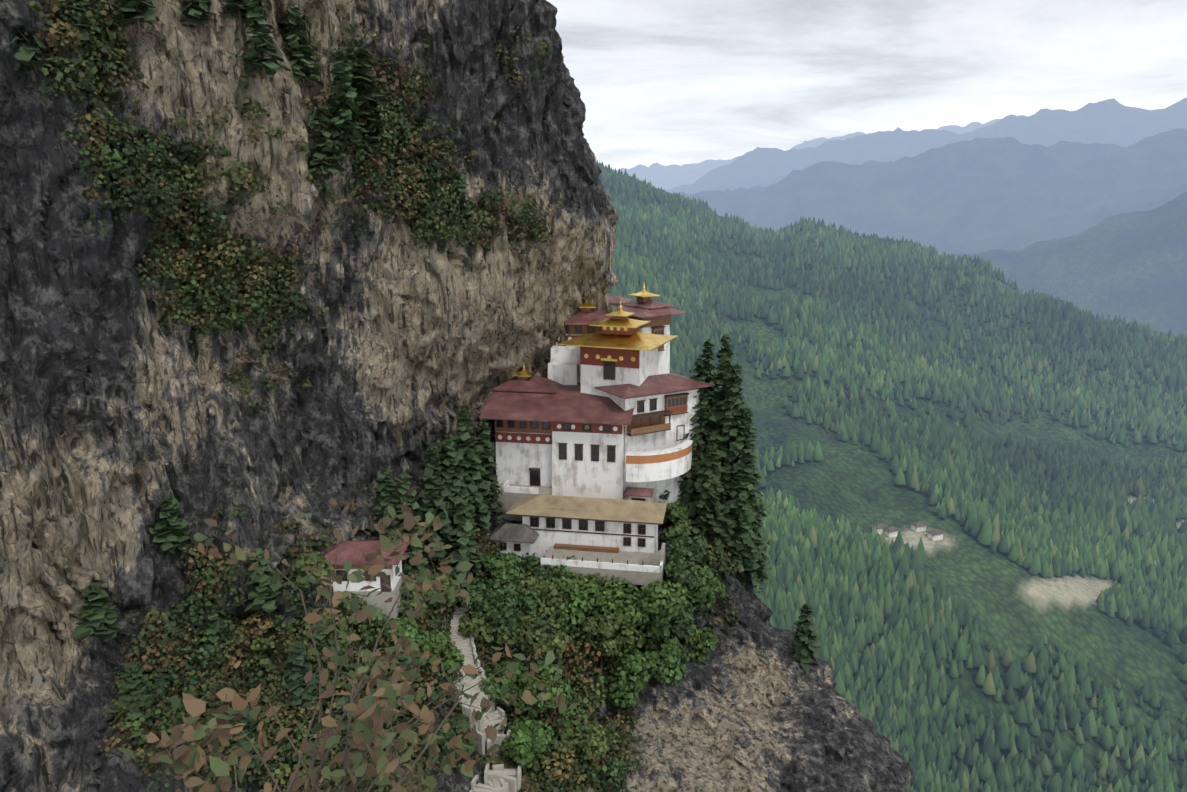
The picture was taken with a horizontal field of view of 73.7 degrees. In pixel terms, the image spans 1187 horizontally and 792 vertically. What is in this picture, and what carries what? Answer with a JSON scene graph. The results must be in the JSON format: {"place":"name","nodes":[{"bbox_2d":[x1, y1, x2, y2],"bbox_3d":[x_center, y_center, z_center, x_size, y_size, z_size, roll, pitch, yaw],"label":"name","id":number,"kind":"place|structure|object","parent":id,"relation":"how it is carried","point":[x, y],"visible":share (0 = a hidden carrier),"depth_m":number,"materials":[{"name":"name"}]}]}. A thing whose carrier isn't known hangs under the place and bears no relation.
{"place":"outdoors","nodes":[
{"label":"outdoors","id":0,"kind":"place"},
{"bbox_2d":[118,486,576,791],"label":"shrub","id":1,"kind":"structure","parent":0,"point":[185,756],"depth_m":2.69,"materials":[{"name":"brown plant"}]},
{"bbox_2d":[0,0,913,791],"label":"cliff rock","id":2,"kind":"object","parent":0,"point":[116,426],"visible":0.42,"depth_m":101.56,"materials":[{"name":"grey stone"}]},
{"bbox_2d":[322,540,410,619],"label":"hut","id":3,"kind":"structure","parent":2,"relation":"on","point":[352,551],"depth_m":102.54,"materials":[{"name":"white paint"}]},
{"bbox_2d":[16,0,764,791],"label":"cliff shrubs","id":4,"kind":"object","parent":2,"relation":"on","point":[182,266],"visible":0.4,"depth_m":97.36,"materials":[{"name":"green plant"}]},
{"bbox_2d":[5,0,821,768],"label":"trees","id":5,"kind":"object","parent":2,"relation":"on","point":[721,494],"depth_m":110.01,"materials":[{"name":"green plant"}]},
{"bbox_2d":[442,601,521,791],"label":"stone path stairs","id":6,"kind":"structure","parent":2,"relation":"on","point":[498,778],"depth_m":102.53,"materials":[{"name":"grey stone"}]},
{"bbox_2d":[479,283,714,585],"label":"taktsang monastery buildings","id":7,"kind":"structure","parent":2,"relation":"on","point":[593,454],"depth_m":126.23,"materials":[{"name":"white paint"}]},
{"bbox_2d":[546,0,1186,169],"label":"sky","id":8,"kind":"structure","parent":0,"point":[663,82],"materials":[{"name":"white"}]},
{"bbox_2d":[598,98,1186,791],"bbox_3d":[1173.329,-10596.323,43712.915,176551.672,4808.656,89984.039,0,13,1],"label":"mountain terrain","id":9,"kind":"structure","parent":0,"point":[1084,208],"depth_m":4405.75,"materials":[{"name":"green plant"}]},
{"bbox_2d":[596,160,1186,791],"bbox_3d":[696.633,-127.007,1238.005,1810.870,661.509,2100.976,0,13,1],"label":"forest","id":10,"kind":"object","parent":9,"relation":"on","point":[1074,510],"visible":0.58,"depth_m":1013.04,"materials":[{"name":"green plant"}]},
{"bbox_2d":[871,521,943,540],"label":"distant houses","id":11,"kind":"structure","parent":9,"relation":"on","point":[920,526],"depth_m":784.72,"materials":[{"name":"white stone"}]}
]}

